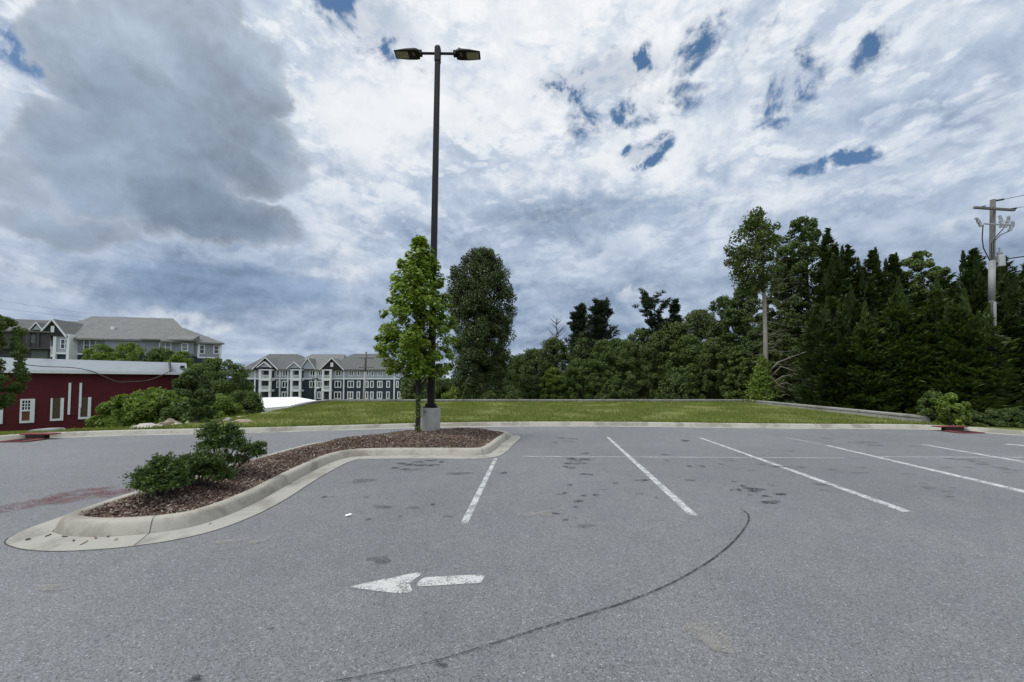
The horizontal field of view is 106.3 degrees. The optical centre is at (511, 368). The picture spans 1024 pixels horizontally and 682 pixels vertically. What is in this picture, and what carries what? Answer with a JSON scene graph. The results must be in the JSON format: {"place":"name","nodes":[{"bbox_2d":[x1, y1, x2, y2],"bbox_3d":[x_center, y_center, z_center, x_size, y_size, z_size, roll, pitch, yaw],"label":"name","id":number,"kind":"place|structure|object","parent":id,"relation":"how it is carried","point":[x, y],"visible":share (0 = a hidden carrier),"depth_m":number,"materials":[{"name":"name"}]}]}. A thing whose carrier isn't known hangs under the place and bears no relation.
{"place":"outdoors","nodes":[
{"label":"outdoors","id":0,"kind":"place"},
{"bbox_2d":[0,427,1023,681],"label":"parking lot","id":1,"kind":"structure","parent":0,"point":[804,579],"depth_m":3.25,"materials":[{"name":"grey asphalt"}]},
{"bbox_2d":[0,487,133,512],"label":"red dye stain","id":2,"kind":"object","parent":1,"relation":"on","point":[63,493],"visible":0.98,"depth_m":5.28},
{"bbox_2d":[6,434,520,550],"bbox_3d":[-3.108,1.865,8.114,4.556,0.018,9.261,-1,-2,35],"label":"island gutter","id":3,"kind":"object","parent":1,"relation":"on","point":[39,540],"visible":0.72,"depth_m":4.11,"materials":[{"name":"concrete"}]},
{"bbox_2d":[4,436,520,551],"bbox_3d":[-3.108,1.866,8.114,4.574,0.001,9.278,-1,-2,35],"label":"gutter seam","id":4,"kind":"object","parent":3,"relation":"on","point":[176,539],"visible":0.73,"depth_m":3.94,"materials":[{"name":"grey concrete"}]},
{"bbox_2d":[25,427,514,544],"bbox_3d":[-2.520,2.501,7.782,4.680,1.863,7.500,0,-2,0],"label":"mulch bed","id":5,"kind":"object","parent":1,"relation":"on","point":[185,491],"visible":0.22,"depth_m":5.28,"materials":[{"name":"brown wood"}]},
{"bbox_2d":[118,451,192,497],"bbox_3d":[-4.176,1.285,4.577,0.708,0.588,0.617,0,-2,0],"label":"evergreen shrub","id":6,"kind":"object","parent":5,"relation":"on","point":[155,473],"visible":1,"depth_m":4.49,"materials":[{"name":"green plant"}]},
{"bbox_2d":[178,444,240,487],"bbox_3d":[-4.079,1.291,5.038,0.670,0.603,0.747,-2,-3,40],"label":"evergreen shrub","id":7,"kind":"object","parent":5,"relation":"on","point":[207,463],"visible":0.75,"depth_m":4.99,"materials":[{"name":"green plant"}]},
{"bbox_2d":[191,416,267,471],"bbox_3d":[-4.195,1.170,5.700,1.116,0.916,0.564,0,-2,0],"label":"evergreen shrub","id":8,"kind":"object","parent":5,"relation":"on","point":[219,435],"visible":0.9,"depth_m":5.66,"materials":[{"name":"green plant"}]},
{"bbox_2d":[373,234,459,431],"bbox_3d":[-2.489,-0.878,10.073,2.281,5.345,2.285,0,-2,0],"label":"maple tree","id":9,"kind":"object","parent":5,"relation":"on","point":[413,343],"visible":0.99,"depth_m":9.83,"materials":[{"name":"green plant"}]},
{"bbox_2d":[394,45,480,431],"bbox_3d":[-2.153,-3.509,10.608,2.400,11.094,0.524,1,-2,0],"label":"parking lot lamp","id":10,"kind":"object","parent":5,"relation":"on","point":[430,414],"visible":0.91,"depth_m":10.62,"materials":[{"name":"metal"}]},
{"bbox_2d":[53,430,509,536],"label":"island kerb","id":11,"kind":"structure","parent":1,"relation":"on","point":[74,523],"depth_m":4.54,"materials":[{"name":"concrete"}]},
{"bbox_2d":[351,573,483,592],"bbox_3d":[-0.736,1.684,3.020,1.020,0.001,0.307,0,-2,0],"label":"road arrow","id":12,"kind":"object","parent":1,"relation":"on","point":[388,585],"visible":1,"depth_m":3.02,"materials":[{"name":"paint"}]},
{"bbox_2d":[462,458,496,522],"bbox_3d":[-0.430,1.794,6.113,0.086,0.001,3.666,0,-2,3],"label":"parking line","id":13,"kind":"object","parent":1,"relation":"on","point":[478,492],"visible":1,"depth_m":5.38,"materials":[{"name":"white paint"}]},
{"bbox_2d":[0,421,1023,440],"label":"kerb","id":14,"kind":"structure","parent":1,"relation":"on","point":[332,427],"depth_m":13.10,"materials":[{"name":"concrete"}]},
{"bbox_2d":[0,433,60,441],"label":"storm drain","id":15,"kind":"object","parent":14,"relation":"in","point":[35,436],"visible":1,"depth_m":10.53,"materials":[{"name":"red paint"}]},
{"bbox_2d":[931,426,984,432],"bbox_3d":[14.142,1.931,12.166,0.946,0.150,0.760,0,-2,0],"label":"storm drain","id":16,"kind":"object","parent":14,"relation":"in","point":[957,429],"visible":1,"depth_m":12.27,"materials":[{"name":"red paint"}]},
{"bbox_2d":[1,425,1023,440],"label":"gutter","id":17,"kind":"object","parent":1,"relation":"on","point":[515,426],"visible":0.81,"depth_m":12.98,"materials":[{"name":"concrete"}]},
{"bbox_2d":[326,508,749,681],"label":"tyre mark","id":18,"kind":"object","parent":1,"relation":"on","point":[739,534],"visible":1,"depth_m":2.63,"materials":[{"name":"rubber"}]},
{"bbox_2d":[608,437,695,514],"bbox_3d":[2.450,1.853,7.777,0.108,0.001,6.510,0,-2,5],"label":"parking line","id":19,"kind":"object","parent":1,"relation":"on","point":[685,508],"visible":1,"depth_m":5.96,"materials":[{"name":"white paint"}]},
{"bbox_2d":[701,438,907,511],"bbox_3d":[5.075,1.853,7.754,0.128,0.001,6.215,0,-2,5],"label":"parking line","id":20,"kind":"object","parent":1,"relation":"on","point":[862,495],"visible":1,"depth_m":6.02,"materials":[{"name":"white paint"}]},
{"bbox_2d":[826,445,1023,492],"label":"parking line","id":21,"kind":"object","parent":1,"relation":"on","point":[998,485],"visible":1,"depth_m":6.69,"materials":[{"name":"white paint"}]},
{"bbox_2d":[0,0,1023,379],"label":"sky","id":22,"kind":"structure","parent":0,"point":[253,176],"materials":[{"name":"white"}]},
{"bbox_2d":[0,398,1023,438],"bbox_3d":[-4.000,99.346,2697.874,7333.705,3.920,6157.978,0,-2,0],"label":"ground","id":23,"kind":"structure","parent":0,"point":[968,426],"depth_m":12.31,"materials":[{"name":"green plant"}]},
{"bbox_2d":[0,315,32,409],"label":"broadleaf tree","id":24,"kind":"object","parent":23,"relation":"on","point":[20,374],"visible":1,"depth_m":16.89,"materials":[{"name":"green plant"}]},
{"bbox_2d":[0,330,50,358],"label":"timber deck building","id":25,"kind":"structure","parent":23,"relation":"on","point":[37,343],"depth_m":48.24,"materials":[{"name":"grey wood"}]},
{"bbox_2d":[5,319,75,358],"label":"distant apartments","id":26,"kind":"structure","parent":23,"relation":"on","point":[34,325],"depth_m":88.83,"materials":[{"name":"grey"}]},
{"bbox_2d":[0,357,186,431],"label":"red workshop","id":27,"kind":"structure","parent":23,"relation":"on","point":[65,393],"depth_m":25.31,"materials":[{"name":"wood"}]},
{"bbox_2d":[19,399,34,422],"bbox_3d":[-30.167,2.650,23.896,0.110,1.490,0.577,-2,-3,40],"label":"door","id":28,"kind":"structure","parent":27,"relation":"in","point":[27,406],"depth_m":23.89,"materials":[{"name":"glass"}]},
{"bbox_2d":[50,398,63,420],"bbox_3d":[-29.407,2.654,24.816,0.110,1.461,0.556,-2,-3,40],"label":"window","id":29,"kind":"structure","parent":27,"relation":"in","point":[57,404],"depth_m":24.81,"materials":[{"name":"white wood"}]},
{"bbox_2d":[78,397,90,418],"bbox_3d":[-28.641,2.667,25.743,0.110,1.456,0.556,-2,-3,40],"label":"window","id":30,"kind":"structure","parent":27,"relation":"in","point":[84,412],"depth_m":25.76,"materials":[{"name":"white wood"}]},
{"bbox_2d":[80,343,121,360],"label":"broadleaf tree","id":31,"kind":"object","parent":23,"relation":"on","point":[98,354],"visible":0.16,"depth_m":34.33,"materials":[{"name":"green plant"}]},
{"bbox_2d":[83,394,142,427],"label":"leafy bush","id":32,"kind":"object","parent":23,"relation":"on","point":[103,418],"visible":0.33,"depth_m":17.98,"materials":[{"name":"green plant"}]},
{"bbox_2d":[100,342,146,361],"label":"broadleaf tree","id":33,"kind":"object","parent":23,"relation":"on","point":[131,349],"visible":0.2,"depth_m":35.19,"materials":[{"name":"green plant"}]},
{"bbox_2d":[40,316,224,387],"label":"apartment building","id":34,"kind":"structure","parent":23,"relation":"on","point":[71,340],"depth_m":70.06,"materials":[{"name":"grey"}]},
{"bbox_2d":[110,387,187,426],"bbox_3d":[-18.053,2.119,19.411,3.618,2.454,3.504,-1,-2,21],"label":"leafy bush","id":35,"kind":"object","parent":23,"relation":"on","point":[147,405],"visible":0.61,"depth_m":18.44,"materials":[{"name":"green plant"}]},
{"bbox_2d":[142,346,175,361],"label":"broadleaf tree","id":36,"kind":"object","parent":23,"relation":"on","point":[162,354],"visible":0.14,"depth_m":36.10,"materials":[{"name":"green plant"}]},
{"bbox_2d":[155,398,200,423],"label":"leafy bush","id":37,"kind":"object","parent":23,"relation":"on","point":[177,411],"visible":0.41,"depth_m":17.99,"materials":[{"name":"green plant"}]},
{"bbox_2d":[167,350,195,368],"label":"broadleaf tree","id":38,"kind":"object","parent":23,"relation":"on","point":[178,357],"visible":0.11,"depth_m":35.72,"materials":[{"name":"green plant"}]},
{"bbox_2d":[171,369,215,399],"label":"broadleaf tree","id":39,"kind":"object","parent":23,"relation":"on","point":[186,382],"visible":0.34,"depth_m":26.52,"materials":[{"name":"green plant"}]},
{"bbox_2d":[183,357,254,396],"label":"broadleaf tree","id":40,"kind":"object","parent":23,"relation":"on","point":[214,371],"visible":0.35,"depth_m":29.53,"materials":[{"name":"green plant"}]},
{"bbox_2d":[197,393,246,419],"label":"round bush","id":41,"kind":"object","parent":23,"relation":"on","point":[224,405],"visible":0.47,"depth_m":18.80,"materials":[{"name":"green plant"}]},
{"bbox_2d":[228,390,264,414],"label":"round bush","id":42,"kind":"object","parent":23,"relation":"on","point":[250,402],"visible":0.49,"depth_m":20.73,"materials":[{"name":"green plant"}]},
{"bbox_2d":[261,397,316,410],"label":"hall","id":43,"kind":"structure","parent":23,"relation":"on","point":[272,403],"depth_m":45.82,"materials":[{"name":"white brick"}]},
{"bbox_2d":[241,354,405,399],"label":"apartment building","id":44,"kind":"structure","parent":23,"relation":"on","point":[339,376],"depth_m":110.09,"materials":[{"name":"grey"}]},
{"bbox_2d":[358,352,373,398],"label":"utility pole","id":45,"kind":"object","parent":23,"relation":"on","point":[364,367],"visible":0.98,"depth_m":61.87,"materials":[{"name":"grey wood"}]},
{"bbox_2d":[423,379,449,398],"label":"round bush","id":46,"kind":"object","parent":23,"relation":"on","point":[441,388],"visible":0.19,"depth_m":41.60,"materials":[{"name":"green plant"}]},
{"bbox_2d":[441,386,464,398],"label":"round bush","id":47,"kind":"object","parent":23,"relation":"on","point":[452,393],"visible":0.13,"depth_m":38.48,"materials":[{"name":"green plant"}]},
{"bbox_2d":[230,367,682,398],"bbox_3d":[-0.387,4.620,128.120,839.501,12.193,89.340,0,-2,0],"label":"wood","id":48,"kind":"object","parent":23,"relation":"on","point":[404,386],"visible":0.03,"depth_m":85.75,"materials":[{"name":"green plant"}]},
{"bbox_2d":[446,246,517,398],"bbox_3d":[-3.209,-3.098,40.164,7.798,19.237,7.863,0,-2,0],"label":"linden tree","id":49,"kind":"object","parent":23,"relation":"on","point":[480,333],"visible":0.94,"depth_m":38.32,"materials":[{"name":"green plant"}]},
{"bbox_2d":[491,355,526,389],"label":"broadleaf tree","id":50,"kind":"object","parent":23,"relation":"on","point":[507,378],"visible":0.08,"depth_m":64.36,"materials":[{"name":"green plant"}]},
{"bbox_2d":[497,385,521,400],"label":"round bush","id":51,"kind":"object","parent":23,"relation":"on","point":[510,392],"visible":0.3,"depth_m":37.28,"materials":[{"name":"green plant"}]},
{"bbox_2d":[506,348,549,388],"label":"broadleaf tree","id":52,"kind":"object","parent":23,"relation":"on","point":[523,361],"visible":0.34,"depth_m":60.81,"materials":[{"name":"green plant"}]},
{"bbox_2d":[516,375,548,398],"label":"leafy bush","id":53,"kind":"object","parent":23,"relation":"on","point":[529,385],"visible":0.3,"depth_m":44.01,"materials":[{"name":"green plant"}]},
{"bbox_2d":[524,337,573,394],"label":"broadleaf tree","id":54,"kind":"object","parent":23,"relation":"on","point":[551,345],"visible":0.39,"depth_m":58.70,"materials":[{"name":"green plant"}]},
{"bbox_2d":[538,367,570,398],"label":"leafy bush","id":55,"kind":"object","parent":23,"relation":"on","point":[551,377],"visible":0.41,"depth_m":43.24,"materials":[{"name":"green plant"}]},
{"bbox_2d":[564,302,590,363],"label":"pine tree","id":56,"kind":"object","parent":23,"relation":"on","point":[579,319],"visible":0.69,"depth_m":56.61,"materials":[{"name":"green plant"}]},
{"bbox_2d":[559,358,597,398],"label":"leafy bush","id":57,"kind":"object","parent":23,"relation":"on","point":[575,389],"visible":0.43,"depth_m":42.21,"materials":[{"name":"green plant"}]},
{"bbox_2d":[557,331,603,398],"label":"broadleaf tree","id":58,"kind":"object","parent":23,"relation":"on","point":[578,345],"visible":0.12,"depth_m":54.39,"materials":[{"name":"green plant"}]},
{"bbox_2d":[261,399,930,421],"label":"retaining wall","id":59,"kind":"structure","parent":23,"relation":"on","point":[901,416],"depth_m":24.35,"materials":[{"name":"concrete"}]},
{"bbox_2d":[577,298,620,363],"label":"pine tree","id":60,"kind":"object","parent":23,"relation":"on","point":[601,311],"visible":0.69,"depth_m":53.32,"materials":[{"name":"green plant"}]},
{"bbox_2d":[582,339,624,398],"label":"leafy bush","id":61,"kind":"object","parent":23,"relation":"on","point":[603,369],"visible":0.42,"depth_m":41.07,"materials":[{"name":"green plant"}]},
{"bbox_2d":[597,377,631,398],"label":"leafy bush","id":62,"kind":"object","parent":23,"relation":"on","point":[613,386],"visible":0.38,"depth_m":36.22,"materials":[{"name":"green plant"}]},
{"bbox_2d":[590,337,645,397],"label":"broadleaf tree","id":63,"kind":"object","parent":23,"relation":"on","point":[622,345],"visible":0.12,"depth_m":50.88,"materials":[{"name":"green plant"}]},
{"bbox_2d":[611,341,657,398],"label":"leafy bush","id":64,"kind":"object","parent":23,"relation":"on","point":[629,353],"visible":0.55,"depth_m":40.39,"materials":[{"name":"green plant"}]},
{"bbox_2d":[627,328,662,396],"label":"broadleaf tree","id":65,"kind":"object","parent":23,"relation":"on","point":[641,333],"visible":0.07,"depth_m":54.30,"materials":[{"name":"green plant"}]},
{"bbox_2d":[631,288,676,357],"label":"pine tree","id":66,"kind":"object","parent":23,"relation":"on","point":[654,321],"visible":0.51,"depth_m":53.46,"materials":[{"name":"green plant"}]},
{"bbox_2d":[637,331,680,398],"bbox_3d":[15.430,1.196,39.885,4.594,10.309,5.023,0,-2,0],"label":"leafy bush","id":67,"kind":"object","parent":23,"relation":"on","point":[661,344],"visible":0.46,"depth_m":39.57,"materials":[{"name":"green plant"}]},
{"bbox_2d":[645,321,697,395],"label":"broadleaf tree","id":68,"kind":"object","parent":23,"relation":"on","point":[671,329],"visible":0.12,"depth_m":50.53,"materials":[{"name":"green plant"}]},
{"bbox_2d":[653,372,693,398],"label":"leafy bush","id":69,"kind":"object","parent":23,"relation":"on","point":[676,385],"visible":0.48,"depth_m":34.10,"materials":[{"name":"green plant"}]},
{"bbox_2d":[668,298,682,364],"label":"pine tree","id":70,"kind":"object","parent":23,"relation":"on","point":[674,307],"visible":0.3,"depth_m":54.70,"materials":[{"name":"green plant"}]},
{"bbox_2d":[660,333,715,398],"bbox_3d":[17.442,1.417,37.966,4.873,9.771,5.038,0,-2,0],"label":"leafy bush","id":71,"kind":"object","parent":23,"relation":"on","point":[689,369],"visible":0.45,"depth_m":37.27,"materials":[{"name":"green plant"}]},
{"bbox_2d":[667,309,722,395],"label":"broadleaf tree","id":72,"kind":"object","parent":23,"relation":"on","point":[696,317],"visible":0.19,"depth_m":49.25,"materials":[{"name":"green plant"}]},
{"bbox_2d":[691,337,738,398],"bbox_3d":[19.107,1.610,35.745,4.410,9.254,4.743,0,-2,0],"label":"leafy bush","id":73,"kind":"object","parent":23,"relation":"on","point":[711,346],"visible":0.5,"depth_m":35.38,"materials":[{"name":"green plant"}]},
{"bbox_2d":[694,295,756,398],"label":"broadleaf tree","id":74,"kind":"object","parent":23,"relation":"on","point":[723,303],"visible":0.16,"depth_m":47.66,"materials":[{"name":"green plant"}]},
{"bbox_2d":[715,345,762,399],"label":"leafy bush","id":75,"kind":"object","parent":23,"relation":"on","point":[742,360],"visible":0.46,"depth_m":33.48,"materials":[{"name":"green plant"}]},
{"bbox_2d":[720,289,762,368],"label":"broadleaf tree","id":76,"kind":"object","parent":23,"relation":"on","point":[739,302],"visible":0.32,"depth_m":43.90,"materials":[{"name":"green plant"}]},
{"bbox_2d":[741,328,774,400],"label":"leafy bush","id":77,"kind":"object","parent":23,"relation":"on","point":[752,336],"visible":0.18,"depth_m":35.71,"materials":[{"name":"green plant"}]},
{"bbox_2d":[723,206,806,402],"bbox_3d":[16.372,-3.112,24.276,5.068,14.909,3.630,-1,-2,35],"label":"tall thin tree","id":78,"kind":"object","parent":23,"relation":"on","point":[750,284],"visible":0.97,"depth_m":24.49,"materials":[{"name":"green plant"}]},
{"bbox_2d":[755,257,807,403],"bbox_3d":[24.246,-2.661,34.179,4.430,14.731,4.374,0,-2,0],"label":"broadleaf tree","id":79,"kind":"object","parent":23,"relation":"on","point":[785,312],"visible":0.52,"depth_m":33.56,"materials":[{"name":"green plant"}]},
{"bbox_2d":[767,320,803,401],"bbox_3d":[26.541,0.292,37.963,4.688,10.741,4.500,2,-3,-39],"label":"leafy bush","id":80,"kind":"object","parent":23,"relation":"on","point":[776,367],"visible":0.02,"depth_m":37.41,"materials":[{"name":"green plant"}]},
{"bbox_2d":[769,215,830,402],"bbox_3d":[25.203,-4.260,33.175,4.962,17.860,4.780,0,-2,0],"label":"broadleaf tree","id":81,"kind":"object","parent":23,"relation":"on","point":[804,253],"visible":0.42,"depth_m":32.73,"materials":[{"name":"green plant"}]},
{"bbox_2d":[803,227,852,385],"bbox_3d":[24.016,-2.860,28.428,5.720,15.578,4.885,2,-3,-42],"label":"cypress tree","id":82,"kind":"object","parent":23,"relation":"on","point":[824,250],"visible":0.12,"depth_m":28.72,"materials":[{"name":"green plant"}]},
{"bbox_2d":[800,296,856,403],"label":"cypress tree","id":83,"kind":"object","parent":23,"relation":"on","point":[833,305],"visible":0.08,"depth_m":24.52,"materials":[{"name":"green plant"}]},
{"bbox_2d":[805,244,886,330],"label":"cypress tree","id":84,"kind":"object","parent":23,"relation":"on","point":[843,275],"visible":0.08,"depth_m":26.79,"materials":[{"name":"green plant"}]},
{"bbox_2d":[788,284,915,412],"bbox_3d":[19.088,-0.964,21.717,5.860,7.652,4.111,-2,-3,38],"label":"cypress tree","id":85,"kind":"object","parent":23,"relation":"on","point":[827,392],"visible":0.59,"depth_m":21.44,"materials":[{"name":"green plant"}]},
{"bbox_2d":[847,246,913,339],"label":"cypress tree","id":86,"kind":"object","parent":23,"relation":"on","point":[873,262],"visible":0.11,"depth_m":26.93,"materials":[{"name":"green plant"}]},
{"bbox_2d":[833,276,952,414],"bbox_3d":[20.840,-1.075,20.644,6.513,7.810,4.478,0,-2,13],"label":"cypress tree","id":87,"kind":"object","parent":23,"relation":"on","point":[899,310],"visible":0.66,"depth_m":20.01,"materials":[{"name":"green plant"}]},
{"bbox_2d":[882,252,928,320],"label":"cypress tree","id":88,"kind":"object","parent":23,"relation":"on","point":[894,266],"visible":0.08,"depth_m":28.55,"materials":[{"name":"green plant"}]},
{"bbox_2d":[900,249,950,306],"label":"broadleaf tree","id":89,"kind":"object","parent":23,"relation":"on","point":[916,262],"visible":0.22,"depth_m":27.72,"materials":[{"name":"green plant"}]},
{"bbox_2d":[914,390,950,424],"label":"leafy bush","id":90,"kind":"object","parent":23,"relation":"on","point":[927,399],"visible":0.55,"depth_m":13.78,"materials":[{"name":"green plant"}]},
{"bbox_2d":[907,269,962,324],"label":"cypress tree","id":91,"kind":"object","parent":23,"relation":"on","point":[948,287],"visible":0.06,"depth_m":26.13,"materials":[{"name":"green plant"}]},
{"bbox_2d":[933,392,972,425],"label":"leafy bush","id":92,"kind":"object","parent":23,"relation":"on","point":[947,403],"visible":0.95,"depth_m":12.97,"materials":[{"name":"green plant"}]},
{"bbox_2d":[887,275,1023,415],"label":"cypress tree","id":93,"kind":"object","parent":23,"relation":"on","point":[965,371],"visible":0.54,"depth_m":18.34,"materials":[{"name":"green plant"}]},
{"bbox_2d":[963,409,990,426],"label":"hedge shrub","id":94,"kind":"object","parent":23,"relation":"on","point":[976,418],"visible":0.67,"depth_m":13.11,"materials":[{"name":"green plant"}]},
{"bbox_2d":[955,247,1013,312],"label":"cypress tree","id":95,"kind":"object","parent":23,"relation":"on","point":[968,264],"visible":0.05,"depth_m":26.10,"materials":[{"name":"green plant"}]},
{"bbox_2d":[949,256,1023,392],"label":"cypress tree","id":96,"kind":"object","parent":23,"relation":"on","point":[1005,300],"visible":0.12,"depth_m":20.68,"materials":[{"name":"green plant"}]},
{"bbox_2d":[973,198,1016,401],"bbox_3d":[23.541,-2.820,18.677,2.030,11.078,0.410,0,-2,0],"label":"utility pole","id":97,"kind":"object","parent":23,"relation":"on","point":[996,259],"visible":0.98,"depth_m":18.69,"materials":[{"name":"grey wood"}]},
{"bbox_2d":[979,408,1017,427],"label":"hedge shrub","id":98,"kind":"object","parent":23,"relation":"on","point":[990,416],"visible":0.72,"depth_m":12.95,"materials":[{"name":"green plant"}]},
{"bbox_2d":[985,298,1023,409],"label":"cypress tree","id":99,"kind":"object","parent":23,"relation":"on","point":[1011,326],"visible":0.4,"depth_m":18.73,"materials":[{"name":"green plant"}]},
{"bbox_2d":[996,273,1023,317],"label":"cypress tree","id":100,"kind":"object","parent":23,"relation":"on","point":[1021,291],"visible":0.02,"depth_m":20.99,"materials":[{"name":"green plant"}]},
{"bbox_2d":[998,407,1023,427],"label":"hedge shrub","id":101,"kind":"object","parent":23,"relation":"on","point":[1014,414],"visible":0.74,"depth_m":12.72,"materials":[{"name":"green plant"}]},
{"bbox_2d":[1001,255,1020,280],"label":"cypress tree","id":102,"kind":"object","parent":23,"relation":"on","point":[1004,269],"visible":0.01,"depth_m":27.11,"materials":[{"name":"green plant"}]},
{"bbox_2d":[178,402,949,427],"bbox_3d":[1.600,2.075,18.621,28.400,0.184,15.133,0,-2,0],"label":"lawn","id":103,"kind":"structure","parent":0,"point":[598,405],"depth_m":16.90,"materials":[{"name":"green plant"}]},
{"bbox_2d":[186,374,217,422],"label":"young tree","id":104,"kind":"object","parent":103,"relation":"on","point":[205,400],"visible":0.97,"depth_m":13.77,"materials":[{"name":"green plant"}]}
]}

